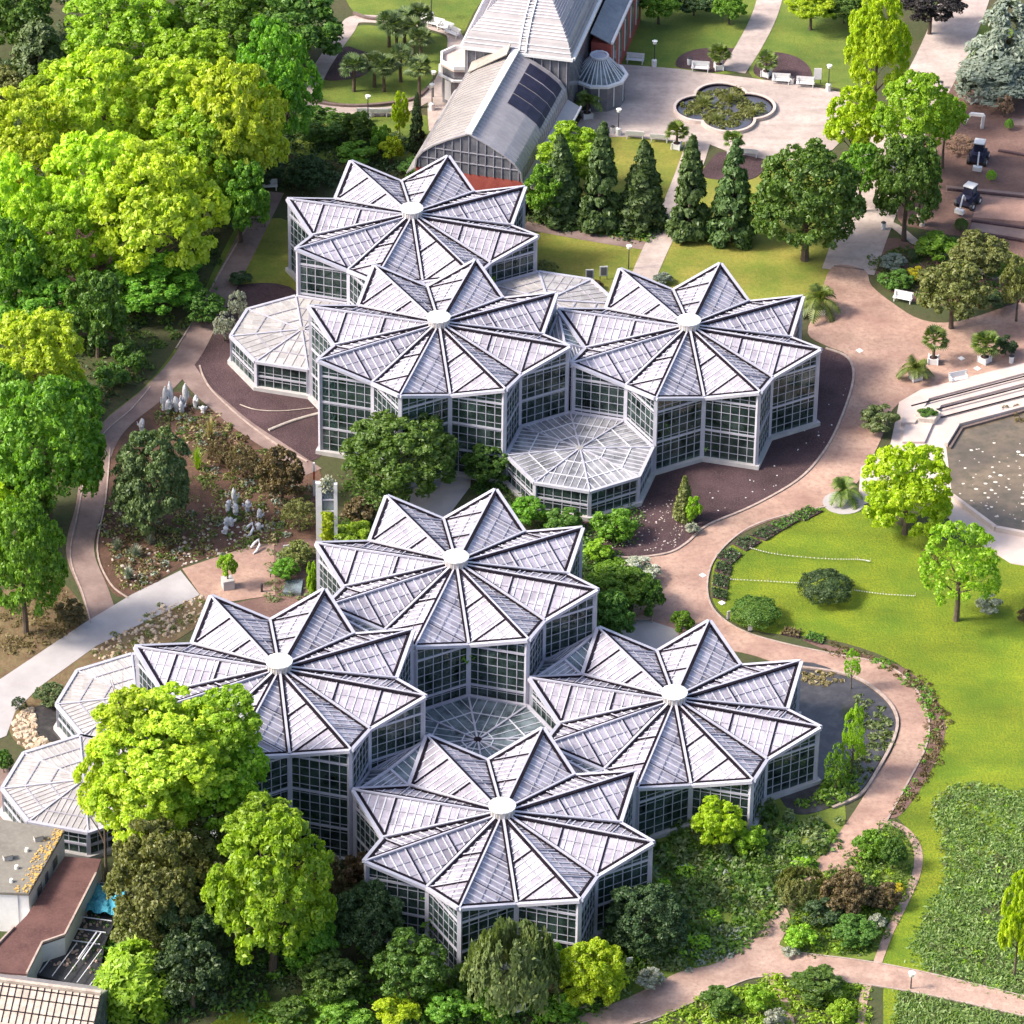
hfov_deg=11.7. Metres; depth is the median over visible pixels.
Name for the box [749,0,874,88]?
lawn plaza
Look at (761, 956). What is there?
path
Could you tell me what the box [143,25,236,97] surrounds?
deciduous tree
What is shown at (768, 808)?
tall ground cover
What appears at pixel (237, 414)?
kerb bed
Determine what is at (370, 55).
fan palm
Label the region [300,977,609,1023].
ground cover
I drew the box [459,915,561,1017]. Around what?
willow tree
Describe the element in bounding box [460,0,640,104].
exhibition hall
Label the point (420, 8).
fan palm
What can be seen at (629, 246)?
park lamp
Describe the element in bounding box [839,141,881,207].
deciduous tree
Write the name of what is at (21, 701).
shrub
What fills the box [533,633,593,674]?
link roof
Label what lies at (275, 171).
shrub
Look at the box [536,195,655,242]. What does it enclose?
ground cover
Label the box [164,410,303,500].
ground cover
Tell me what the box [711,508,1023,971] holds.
lawn
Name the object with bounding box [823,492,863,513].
gravel circle
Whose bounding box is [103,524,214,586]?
ground cover
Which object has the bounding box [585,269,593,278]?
notice board
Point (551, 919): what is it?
tropical planting
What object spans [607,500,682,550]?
gravel litter
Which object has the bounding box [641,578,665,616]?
shrub
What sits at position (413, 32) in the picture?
fan palm
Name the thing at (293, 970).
ground cover
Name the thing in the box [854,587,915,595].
marker rope
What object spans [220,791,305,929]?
deciduous tree
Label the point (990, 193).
bed edging
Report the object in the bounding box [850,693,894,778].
lily pads
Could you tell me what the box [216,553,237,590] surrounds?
potted tree
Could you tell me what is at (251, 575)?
red terrace
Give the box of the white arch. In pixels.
[965,112,984,128]
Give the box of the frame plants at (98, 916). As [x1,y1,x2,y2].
[72,912,109,972]
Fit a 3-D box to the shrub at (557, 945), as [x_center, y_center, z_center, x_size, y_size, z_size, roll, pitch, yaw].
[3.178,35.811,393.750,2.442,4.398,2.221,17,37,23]
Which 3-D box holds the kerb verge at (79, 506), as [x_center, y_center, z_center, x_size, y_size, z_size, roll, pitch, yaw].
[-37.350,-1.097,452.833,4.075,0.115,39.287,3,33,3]
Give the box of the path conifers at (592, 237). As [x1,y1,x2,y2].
[525,221,645,248]
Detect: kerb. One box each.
[640,975,1023,1023]
[777,945,1023,996]
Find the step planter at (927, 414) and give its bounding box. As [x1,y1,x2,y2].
[915,405,940,424]
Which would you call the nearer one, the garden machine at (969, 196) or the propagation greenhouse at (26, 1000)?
the propagation greenhouse at (26, 1000)
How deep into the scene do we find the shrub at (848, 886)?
402.00 m
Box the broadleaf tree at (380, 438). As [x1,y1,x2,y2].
[339,408,459,500]
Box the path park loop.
[303,15,462,103]
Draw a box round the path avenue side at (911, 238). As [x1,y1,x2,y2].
[876,218,999,279]
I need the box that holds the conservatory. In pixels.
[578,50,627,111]
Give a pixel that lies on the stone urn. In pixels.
(921, 225)
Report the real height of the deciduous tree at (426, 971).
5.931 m
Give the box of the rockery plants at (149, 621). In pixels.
[90,599,205,657]
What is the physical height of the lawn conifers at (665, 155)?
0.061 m
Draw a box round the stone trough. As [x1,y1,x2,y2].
[967,93,982,102]
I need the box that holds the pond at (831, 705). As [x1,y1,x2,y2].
[780,662,895,814]
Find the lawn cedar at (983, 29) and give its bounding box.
[957,22,1015,76]
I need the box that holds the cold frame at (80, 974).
[37,882,130,985]
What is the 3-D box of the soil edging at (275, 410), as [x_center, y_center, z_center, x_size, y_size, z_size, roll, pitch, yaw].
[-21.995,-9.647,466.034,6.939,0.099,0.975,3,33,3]
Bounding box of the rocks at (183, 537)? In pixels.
[102,409,304,586]
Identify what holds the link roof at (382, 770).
attached to the star greenhouse at (533, 820)
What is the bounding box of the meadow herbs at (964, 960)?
[929,788,1023,985]
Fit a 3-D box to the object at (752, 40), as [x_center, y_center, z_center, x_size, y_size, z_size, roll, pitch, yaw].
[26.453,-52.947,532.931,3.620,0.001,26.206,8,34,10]
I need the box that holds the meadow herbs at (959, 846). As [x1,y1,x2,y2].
[922,782,1023,991]
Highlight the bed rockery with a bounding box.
[9,590,205,749]
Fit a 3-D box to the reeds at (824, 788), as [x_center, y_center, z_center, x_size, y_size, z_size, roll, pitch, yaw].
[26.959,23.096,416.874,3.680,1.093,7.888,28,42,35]
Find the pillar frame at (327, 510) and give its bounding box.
[315,474,337,540]
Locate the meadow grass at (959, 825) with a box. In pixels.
[904,780,1023,998]
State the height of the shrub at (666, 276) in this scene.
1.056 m
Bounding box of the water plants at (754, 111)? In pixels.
[744,106,764,115]
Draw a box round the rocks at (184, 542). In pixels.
[112,508,274,585]
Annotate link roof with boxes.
[347,618,414,651]
[357,741,421,786]
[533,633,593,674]
[548,314,583,367]
[566,758,636,793]
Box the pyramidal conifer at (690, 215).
[664,133,712,243]
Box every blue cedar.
[954,49,1023,106]
[964,0,1023,63]
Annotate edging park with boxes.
[313,87,428,106]
[353,11,383,20]
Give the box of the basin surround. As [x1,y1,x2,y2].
[858,363,1023,565]
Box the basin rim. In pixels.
[944,404,1023,536]
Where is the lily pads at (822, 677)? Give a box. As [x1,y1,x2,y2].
[801,669,844,686]
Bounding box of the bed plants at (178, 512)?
[103,403,309,579]
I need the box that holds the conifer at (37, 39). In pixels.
[9,15,69,88]
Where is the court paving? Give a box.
[236,538,338,617]
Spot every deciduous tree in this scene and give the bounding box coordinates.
[0,0,53,56]
[0,64,24,97]
[0,84,88,194]
[0,151,51,251]
[0,216,47,305]
[0,274,80,338]
[0,306,86,415]
[0,362,37,417]
[0,374,107,521]
[0,459,52,515]
[0,481,19,520]
[0,488,68,634]
[17,200,108,307]
[19,56,89,114]
[32,43,157,163]
[41,127,147,268]
[47,370,105,420]
[60,0,181,67]
[64,270,127,357]
[72,739,124,881]
[83,748,198,898]
[84,135,231,292]
[85,681,248,878]
[90,680,166,817]
[98,245,203,315]
[102,815,212,941]
[110,899,169,950]
[111,54,219,169]
[141,797,229,892]
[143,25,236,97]
[151,105,252,217]
[152,874,231,969]
[153,726,259,885]
[153,929,230,1010]
[160,0,276,71]
[170,56,290,208]
[183,288,226,322]
[185,683,262,799]
[200,811,337,975]
[205,159,270,242]
[217,731,270,796]
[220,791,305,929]
[231,0,344,62]
[236,13,323,164]
[279,911,339,972]
[297,948,364,1004]
[369,926,452,998]
[378,135,403,162]
[522,163,563,209]
[535,120,614,178]
[581,590,635,634]
[583,557,652,607]
[639,0,682,23]
[678,0,713,15]
[690,794,746,846]
[711,0,747,24]
[784,0,835,30]
[823,84,883,156]
[826,0,862,22]
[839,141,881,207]
[843,0,912,109]
[871,69,956,190]
[872,134,942,241]
[901,152,941,225]
[918,520,1001,621]
[933,93,969,168]
[997,869,1023,975]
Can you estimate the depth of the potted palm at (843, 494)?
453.05 m
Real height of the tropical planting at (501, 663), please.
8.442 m
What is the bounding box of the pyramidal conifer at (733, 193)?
[705,138,756,250]
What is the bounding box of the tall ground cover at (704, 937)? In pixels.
[564,791,819,963]
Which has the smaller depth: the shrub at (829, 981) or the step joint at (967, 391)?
the shrub at (829, 981)
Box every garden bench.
[263,179,277,190]
[357,108,374,116]
[369,109,387,116]
[380,108,396,115]
[427,17,444,29]
[436,19,453,33]
[444,24,460,38]
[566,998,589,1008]
[625,130,644,139]
[626,52,644,64]
[633,610,653,622]
[650,133,668,142]
[691,60,709,72]
[741,148,758,157]
[772,73,790,84]
[796,76,814,87]
[893,289,913,303]
[948,370,968,382]
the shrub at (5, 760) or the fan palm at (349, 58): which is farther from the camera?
the fan palm at (349, 58)
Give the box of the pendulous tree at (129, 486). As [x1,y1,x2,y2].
[107,426,190,535]
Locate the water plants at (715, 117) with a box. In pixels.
[708,110,726,123]
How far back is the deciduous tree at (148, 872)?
391.45 m
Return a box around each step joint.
[911,376,1023,405]
[937,386,1023,409]
[941,395,1023,417]
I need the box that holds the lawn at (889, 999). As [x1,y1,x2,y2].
[883,988,899,1023]
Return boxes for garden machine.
[954,181,981,214]
[966,138,989,171]
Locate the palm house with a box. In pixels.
[406,44,581,214]
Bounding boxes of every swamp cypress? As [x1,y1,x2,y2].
[824,742,851,788]
[841,703,865,773]
[844,648,860,688]
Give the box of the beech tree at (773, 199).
[749,137,866,261]
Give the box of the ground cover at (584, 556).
[573,541,644,633]
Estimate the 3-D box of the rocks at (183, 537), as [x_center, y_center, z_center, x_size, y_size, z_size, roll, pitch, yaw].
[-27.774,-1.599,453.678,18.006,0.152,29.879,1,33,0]
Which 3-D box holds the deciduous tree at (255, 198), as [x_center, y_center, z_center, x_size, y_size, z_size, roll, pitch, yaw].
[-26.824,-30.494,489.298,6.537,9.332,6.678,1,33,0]
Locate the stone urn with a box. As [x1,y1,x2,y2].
[917,214,924,226]
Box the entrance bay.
[438,45,464,102]
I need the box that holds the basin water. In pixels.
[946,413,1023,529]
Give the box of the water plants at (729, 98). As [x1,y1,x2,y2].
[722,88,740,103]
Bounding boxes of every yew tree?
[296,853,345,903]
[331,878,404,961]
[603,882,689,958]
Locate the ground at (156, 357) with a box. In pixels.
[0,0,1023,1023]
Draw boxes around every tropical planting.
[258,723,400,829]
[320,255,510,303]
[333,374,544,464]
[355,611,567,706]
[386,864,626,944]
[573,761,770,809]
[587,373,789,451]
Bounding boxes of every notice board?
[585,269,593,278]
[600,266,607,276]
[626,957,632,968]
[814,68,821,83]
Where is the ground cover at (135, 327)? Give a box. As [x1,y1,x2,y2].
[0,172,272,418]
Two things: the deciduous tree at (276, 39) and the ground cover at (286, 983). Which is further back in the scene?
the deciduous tree at (276, 39)
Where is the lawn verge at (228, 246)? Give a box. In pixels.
[102,228,237,422]
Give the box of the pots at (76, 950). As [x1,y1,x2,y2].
[50,879,104,973]
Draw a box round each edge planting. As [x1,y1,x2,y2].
[822,641,953,814]
[843,649,944,796]
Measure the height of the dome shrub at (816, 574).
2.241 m
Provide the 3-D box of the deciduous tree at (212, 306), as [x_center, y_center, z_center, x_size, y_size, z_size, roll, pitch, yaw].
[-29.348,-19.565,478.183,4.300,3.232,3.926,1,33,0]
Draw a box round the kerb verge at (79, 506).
[70,386,150,622]
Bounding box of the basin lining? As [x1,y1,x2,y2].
[948,409,1023,448]
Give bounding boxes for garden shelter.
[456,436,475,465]
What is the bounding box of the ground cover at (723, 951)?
[569,804,837,1013]
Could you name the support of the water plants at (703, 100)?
in the quatrefoil fountain
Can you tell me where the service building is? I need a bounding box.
[0,819,64,930]
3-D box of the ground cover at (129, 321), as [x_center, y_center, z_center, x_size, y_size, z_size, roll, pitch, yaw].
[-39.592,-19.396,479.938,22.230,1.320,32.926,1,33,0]
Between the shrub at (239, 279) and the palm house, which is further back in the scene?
the palm house
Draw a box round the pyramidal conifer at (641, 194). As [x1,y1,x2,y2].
[617,139,668,236]
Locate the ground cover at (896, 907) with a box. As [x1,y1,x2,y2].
[784,829,910,955]
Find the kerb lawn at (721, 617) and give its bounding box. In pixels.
[706,506,929,820]
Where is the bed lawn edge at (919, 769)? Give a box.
[804,640,944,817]
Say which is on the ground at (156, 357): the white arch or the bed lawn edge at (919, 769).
the bed lawn edge at (919, 769)
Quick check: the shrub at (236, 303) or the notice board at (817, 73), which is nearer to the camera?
the shrub at (236, 303)
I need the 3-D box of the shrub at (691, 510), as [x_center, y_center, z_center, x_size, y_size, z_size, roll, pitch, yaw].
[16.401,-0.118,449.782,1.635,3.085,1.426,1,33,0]
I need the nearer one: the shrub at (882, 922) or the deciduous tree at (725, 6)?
the shrub at (882, 922)
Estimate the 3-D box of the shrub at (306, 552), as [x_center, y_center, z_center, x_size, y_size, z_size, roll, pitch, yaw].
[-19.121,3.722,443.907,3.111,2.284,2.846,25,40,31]
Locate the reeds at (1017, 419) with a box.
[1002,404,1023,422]
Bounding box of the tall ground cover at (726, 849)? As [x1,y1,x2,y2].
[568,797,823,971]
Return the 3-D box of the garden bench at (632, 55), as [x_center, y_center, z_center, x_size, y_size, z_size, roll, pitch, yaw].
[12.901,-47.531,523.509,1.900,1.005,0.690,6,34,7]
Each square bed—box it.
[711,586,727,600]
[712,572,728,589]
[714,560,731,576]
[716,547,742,564]
[732,534,761,550]
[751,524,781,540]
[768,515,799,530]
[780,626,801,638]
[790,504,822,521]
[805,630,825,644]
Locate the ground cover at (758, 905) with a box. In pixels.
[653,819,826,916]
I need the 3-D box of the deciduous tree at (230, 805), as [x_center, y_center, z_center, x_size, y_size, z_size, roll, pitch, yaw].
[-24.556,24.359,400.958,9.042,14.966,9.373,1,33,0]
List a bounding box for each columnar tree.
[391,91,409,136]
[407,92,425,153]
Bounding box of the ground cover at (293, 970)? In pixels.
[250,921,587,1023]
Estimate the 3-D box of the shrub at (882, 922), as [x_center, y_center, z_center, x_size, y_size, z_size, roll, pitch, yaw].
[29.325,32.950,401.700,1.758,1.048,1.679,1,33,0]
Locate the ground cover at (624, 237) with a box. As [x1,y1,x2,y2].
[525,209,662,243]
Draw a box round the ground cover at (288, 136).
[265,124,426,195]
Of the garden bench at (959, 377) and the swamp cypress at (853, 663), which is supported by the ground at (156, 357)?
the swamp cypress at (853, 663)
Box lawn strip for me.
[239,218,296,290]
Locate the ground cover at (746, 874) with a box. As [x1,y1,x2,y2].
[561,800,842,1010]
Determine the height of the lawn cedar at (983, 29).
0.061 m
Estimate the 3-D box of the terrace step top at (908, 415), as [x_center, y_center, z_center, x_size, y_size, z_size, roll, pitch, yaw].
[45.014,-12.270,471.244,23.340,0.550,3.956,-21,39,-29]
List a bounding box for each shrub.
[0,749,13,772]
[11,696,27,710]
[32,681,63,707]
[52,598,86,628]
[93,362,130,389]
[110,339,147,372]
[111,537,122,550]
[122,564,134,579]
[128,543,143,556]
[142,535,154,545]
[206,436,236,464]
[212,311,235,340]
[224,444,258,475]
[227,290,247,319]
[228,270,252,284]
[254,444,305,501]
[260,163,284,184]
[268,995,310,1023]
[270,557,300,578]
[280,497,315,530]
[280,539,313,565]
[283,154,331,189]
[292,105,350,142]
[306,561,316,593]
[320,998,373,1023]
[331,520,369,539]
[336,140,377,163]
[340,110,375,141]
[340,495,376,521]
[342,850,374,884]
[370,124,391,153]
[372,991,421,1023]
[397,156,415,176]
[424,988,472,1023]
[449,962,480,995]
[460,440,510,483]
[472,987,511,1022]
[510,495,547,525]
[531,259,559,271]
[534,993,578,1022]
[542,941,563,987]
[543,507,582,528]
[583,538,613,561]
[589,508,638,541]
[594,279,603,286]
[621,556,661,578]
[635,966,665,989]
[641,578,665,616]
[652,272,672,284]
[670,610,694,632]
[672,475,697,524]
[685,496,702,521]
[685,522,700,533]
[699,984,741,1017]
[730,594,781,629]
[734,825,767,855]
[745,983,774,1011]
[763,1007,786,1023]
[774,865,829,906]
[781,946,799,957]
[784,923,817,948]
[788,964,846,1006]
[794,567,855,605]
[802,896,843,925]
[818,868,872,914]
[826,998,855,1023]
[831,913,880,947]
[851,829,885,859]
[860,404,900,432]
[866,882,902,909]
[868,912,886,928]
[875,238,1023,307]
[877,268,914,289]
[878,837,908,868]
[880,252,907,270]
[888,883,905,893]
[904,248,919,260]
[907,266,923,279]
[914,229,958,261]
[915,266,936,282]
[920,548,942,563]
[945,133,973,153]
[953,218,968,230]
[975,593,1002,614]
[985,291,1012,308]
[986,170,996,179]
[995,95,1014,116]
[995,334,1018,354]
[1004,118,1013,128]
[1017,608,1023,621]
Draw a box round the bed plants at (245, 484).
[97,404,312,583]
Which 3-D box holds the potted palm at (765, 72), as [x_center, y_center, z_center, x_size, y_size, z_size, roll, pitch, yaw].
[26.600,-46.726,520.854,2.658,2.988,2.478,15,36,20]
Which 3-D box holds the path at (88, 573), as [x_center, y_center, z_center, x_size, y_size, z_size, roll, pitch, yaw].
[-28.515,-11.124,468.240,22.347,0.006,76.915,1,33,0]
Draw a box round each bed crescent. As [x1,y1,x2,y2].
[676,48,733,71]
[702,152,763,179]
[753,52,811,84]
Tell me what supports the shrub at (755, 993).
on the ground at (156, 357)
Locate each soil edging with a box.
[240,404,313,410]
[268,412,317,430]
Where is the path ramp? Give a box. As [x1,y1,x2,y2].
[0,570,198,738]
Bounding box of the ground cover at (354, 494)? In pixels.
[337,469,412,539]
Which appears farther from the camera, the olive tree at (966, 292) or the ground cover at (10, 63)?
the ground cover at (10, 63)
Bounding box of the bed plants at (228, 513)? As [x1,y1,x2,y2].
[108,410,310,585]
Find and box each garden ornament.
[244,522,253,536]
[250,538,260,553]
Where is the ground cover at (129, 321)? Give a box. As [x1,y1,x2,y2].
[1,231,217,386]
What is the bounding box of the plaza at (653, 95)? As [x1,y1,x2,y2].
[572,64,858,160]
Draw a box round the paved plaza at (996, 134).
[897,79,1023,257]
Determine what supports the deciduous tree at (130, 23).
on the ground at (156, 357)
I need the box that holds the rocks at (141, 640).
[92,594,203,659]
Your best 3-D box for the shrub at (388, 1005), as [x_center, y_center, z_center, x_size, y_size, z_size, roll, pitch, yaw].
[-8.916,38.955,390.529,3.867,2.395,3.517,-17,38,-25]
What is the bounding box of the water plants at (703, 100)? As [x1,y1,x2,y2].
[690,94,715,107]
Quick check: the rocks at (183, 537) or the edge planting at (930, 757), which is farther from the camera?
the rocks at (183, 537)
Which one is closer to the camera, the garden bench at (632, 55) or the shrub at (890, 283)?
the shrub at (890, 283)
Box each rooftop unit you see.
[2,851,12,861]
[32,832,43,841]
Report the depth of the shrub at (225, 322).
474.91 m
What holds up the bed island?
on the ground at (156, 357)
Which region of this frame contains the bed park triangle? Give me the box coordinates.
[324,46,371,80]
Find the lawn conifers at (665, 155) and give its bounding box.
[532,124,684,240]
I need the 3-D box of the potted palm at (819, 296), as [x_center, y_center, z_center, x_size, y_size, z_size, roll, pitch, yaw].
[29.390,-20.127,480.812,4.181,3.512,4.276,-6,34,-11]
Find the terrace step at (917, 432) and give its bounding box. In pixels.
[902,375,1023,443]
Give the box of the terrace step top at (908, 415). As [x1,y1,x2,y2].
[901,364,1023,425]
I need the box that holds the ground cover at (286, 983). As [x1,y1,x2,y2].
[129,828,421,1020]
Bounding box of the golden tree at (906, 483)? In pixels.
[861,441,953,536]
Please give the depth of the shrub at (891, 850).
407.06 m
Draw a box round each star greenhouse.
[133,587,427,863]
[285,155,539,304]
[306,259,571,488]
[314,488,599,732]
[351,727,655,985]
[527,619,822,839]
[555,262,822,474]
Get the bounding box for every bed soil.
[195,283,327,460]
[581,344,851,555]
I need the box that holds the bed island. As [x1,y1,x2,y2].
[780,824,913,960]
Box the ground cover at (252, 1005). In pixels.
[96,921,277,1023]
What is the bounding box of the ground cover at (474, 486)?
[470,471,646,546]
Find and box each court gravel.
[410,477,470,516]
[618,619,677,648]
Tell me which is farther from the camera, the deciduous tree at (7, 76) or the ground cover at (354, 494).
the deciduous tree at (7, 76)
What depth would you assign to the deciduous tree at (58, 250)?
475.06 m
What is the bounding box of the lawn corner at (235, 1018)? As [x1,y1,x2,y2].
[211,1001,328,1023]
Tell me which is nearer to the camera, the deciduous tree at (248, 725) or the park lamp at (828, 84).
the deciduous tree at (248, 725)
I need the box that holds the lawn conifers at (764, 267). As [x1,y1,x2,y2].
[655,162,839,299]
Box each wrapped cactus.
[137,418,144,430]
[160,386,167,410]
[162,399,171,413]
[167,381,173,407]
[171,396,180,411]
[178,401,185,412]
[180,383,188,404]
[193,395,198,407]
[199,405,207,413]
[221,525,228,534]
[223,517,228,526]
[225,500,230,511]
[229,517,236,526]
[231,488,238,503]
[231,503,238,515]
[242,500,251,512]
[255,522,263,529]
[257,509,264,519]
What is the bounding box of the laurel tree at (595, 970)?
[557,936,629,1007]
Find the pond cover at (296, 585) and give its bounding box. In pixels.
[283,579,302,594]
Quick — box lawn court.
[528,233,641,292]
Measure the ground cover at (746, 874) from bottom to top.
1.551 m
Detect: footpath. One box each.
[766,974,794,1023]
[822,0,988,274]
[857,980,872,1023]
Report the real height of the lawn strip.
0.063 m
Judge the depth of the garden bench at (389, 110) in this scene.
512.93 m
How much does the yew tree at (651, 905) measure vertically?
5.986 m
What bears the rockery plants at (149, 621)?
on the bed rockery
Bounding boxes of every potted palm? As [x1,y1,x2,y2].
[575,89,602,119]
[664,119,689,150]
[706,42,732,70]
[723,129,745,153]
[755,48,778,78]
[803,282,840,323]
[829,475,862,509]
[896,353,934,382]
[921,323,949,365]
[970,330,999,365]
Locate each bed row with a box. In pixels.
[946,185,1023,199]
[970,222,1023,238]
[973,195,1023,221]
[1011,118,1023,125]
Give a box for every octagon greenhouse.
[0,734,145,858]
[53,652,154,738]
[227,294,350,398]
[396,694,551,771]
[494,270,608,377]
[503,410,655,521]
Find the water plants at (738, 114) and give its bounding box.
[680,85,766,129]
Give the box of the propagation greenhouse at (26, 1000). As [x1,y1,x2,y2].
[0,974,110,1023]
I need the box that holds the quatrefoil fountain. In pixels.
[673,82,775,133]
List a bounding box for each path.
[66,191,320,618]
[175,220,251,347]
[563,907,1023,1023]
[633,265,1023,881]
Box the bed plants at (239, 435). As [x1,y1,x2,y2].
[100,403,311,590]
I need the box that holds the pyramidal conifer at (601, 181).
[574,120,623,234]
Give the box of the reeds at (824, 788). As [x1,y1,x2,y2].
[794,765,863,808]
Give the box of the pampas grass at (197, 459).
[190,444,205,469]
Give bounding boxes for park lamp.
[365,94,370,118]
[429,83,434,110]
[432,70,435,96]
[616,108,621,135]
[626,244,631,268]
[651,40,657,66]
[826,64,831,91]
[908,970,915,988]
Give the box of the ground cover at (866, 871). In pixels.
[779,818,919,958]
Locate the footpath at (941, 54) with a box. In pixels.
[822,0,988,274]
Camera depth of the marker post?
452.74 m
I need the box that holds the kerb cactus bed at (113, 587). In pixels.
[96,447,128,597]
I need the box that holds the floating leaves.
[959,442,1023,521]
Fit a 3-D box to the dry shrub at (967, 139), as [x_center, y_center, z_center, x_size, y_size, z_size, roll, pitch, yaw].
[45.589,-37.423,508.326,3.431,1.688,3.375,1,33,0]
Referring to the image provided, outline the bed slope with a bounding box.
[573,798,845,1015]
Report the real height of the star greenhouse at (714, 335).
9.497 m
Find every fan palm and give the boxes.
[338,51,369,91]
[360,50,385,87]
[368,52,400,91]
[376,9,399,46]
[384,11,409,43]
[390,41,412,82]
[392,4,415,43]
[398,14,427,54]
[403,53,431,104]
[406,1,433,38]
[407,26,434,62]
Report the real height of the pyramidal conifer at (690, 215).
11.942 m
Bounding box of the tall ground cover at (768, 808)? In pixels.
[571,802,829,978]
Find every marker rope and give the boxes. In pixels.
[730,579,794,582]
[751,548,870,561]
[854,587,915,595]
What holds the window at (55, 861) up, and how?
in the service building
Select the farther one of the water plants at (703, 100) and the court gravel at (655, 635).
the water plants at (703, 100)
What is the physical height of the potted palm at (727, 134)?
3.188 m
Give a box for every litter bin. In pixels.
[610,125,614,133]
[687,57,691,64]
[789,76,794,83]
[881,221,885,229]
[1009,354,1014,363]
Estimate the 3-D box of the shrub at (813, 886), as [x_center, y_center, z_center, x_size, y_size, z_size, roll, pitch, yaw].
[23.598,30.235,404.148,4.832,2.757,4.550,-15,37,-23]
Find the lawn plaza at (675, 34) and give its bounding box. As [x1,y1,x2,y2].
[622,0,755,73]
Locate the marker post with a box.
[313,462,314,495]
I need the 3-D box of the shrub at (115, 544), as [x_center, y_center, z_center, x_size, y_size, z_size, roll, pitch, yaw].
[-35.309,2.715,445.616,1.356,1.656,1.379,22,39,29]
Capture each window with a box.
[37,882,41,897]
[45,870,48,883]
[52,854,57,870]
[445,79,450,99]
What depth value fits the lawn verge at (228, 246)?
487.01 m
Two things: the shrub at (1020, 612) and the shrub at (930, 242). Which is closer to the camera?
the shrub at (1020, 612)
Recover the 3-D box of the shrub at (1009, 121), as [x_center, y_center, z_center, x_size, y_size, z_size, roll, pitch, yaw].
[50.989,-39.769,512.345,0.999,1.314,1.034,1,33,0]
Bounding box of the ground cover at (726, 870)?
[569,813,807,953]
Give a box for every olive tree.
[916,259,991,328]
[948,229,1013,274]
[999,254,1023,321]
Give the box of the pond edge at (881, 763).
[802,666,898,808]
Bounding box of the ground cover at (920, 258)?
[866,243,1023,298]
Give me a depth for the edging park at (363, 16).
531.24 m
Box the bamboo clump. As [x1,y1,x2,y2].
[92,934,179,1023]
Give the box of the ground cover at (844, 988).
[653,972,874,1023]
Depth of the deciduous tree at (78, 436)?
442.57 m
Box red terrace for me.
[183,544,274,601]
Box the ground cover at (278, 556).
[262,546,315,602]
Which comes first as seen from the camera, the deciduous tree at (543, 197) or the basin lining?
the basin lining
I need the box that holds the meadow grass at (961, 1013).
[884,989,1023,1023]
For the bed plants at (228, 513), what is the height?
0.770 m
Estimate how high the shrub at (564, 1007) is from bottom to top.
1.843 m
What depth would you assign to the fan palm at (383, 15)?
524.19 m
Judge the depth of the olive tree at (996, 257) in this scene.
485.31 m
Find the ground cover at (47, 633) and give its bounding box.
[0,588,83,654]
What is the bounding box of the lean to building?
[0,856,101,977]
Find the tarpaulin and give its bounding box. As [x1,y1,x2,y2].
[86,883,124,915]
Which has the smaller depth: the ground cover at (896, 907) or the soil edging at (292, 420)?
the ground cover at (896, 907)
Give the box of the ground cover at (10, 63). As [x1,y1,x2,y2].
[0,0,308,166]
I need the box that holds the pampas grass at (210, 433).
[202,414,216,437]
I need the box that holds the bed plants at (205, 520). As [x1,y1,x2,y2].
[107,411,308,574]
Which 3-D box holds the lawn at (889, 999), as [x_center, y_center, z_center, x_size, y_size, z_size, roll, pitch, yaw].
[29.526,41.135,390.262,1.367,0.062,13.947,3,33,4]
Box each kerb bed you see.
[199,365,307,461]
[612,347,854,558]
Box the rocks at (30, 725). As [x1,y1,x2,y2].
[11,706,50,748]
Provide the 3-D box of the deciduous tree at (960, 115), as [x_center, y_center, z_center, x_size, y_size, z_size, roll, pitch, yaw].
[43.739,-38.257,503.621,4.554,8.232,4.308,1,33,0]
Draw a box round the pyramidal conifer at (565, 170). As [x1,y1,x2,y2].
[534,133,582,231]
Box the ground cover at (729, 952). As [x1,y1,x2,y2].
[683,924,755,972]
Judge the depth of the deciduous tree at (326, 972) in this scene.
391.05 m
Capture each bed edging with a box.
[947,188,1023,197]
[971,219,1023,228]
[981,232,1023,242]
[998,149,1023,156]
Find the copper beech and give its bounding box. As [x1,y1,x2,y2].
[900,0,968,34]

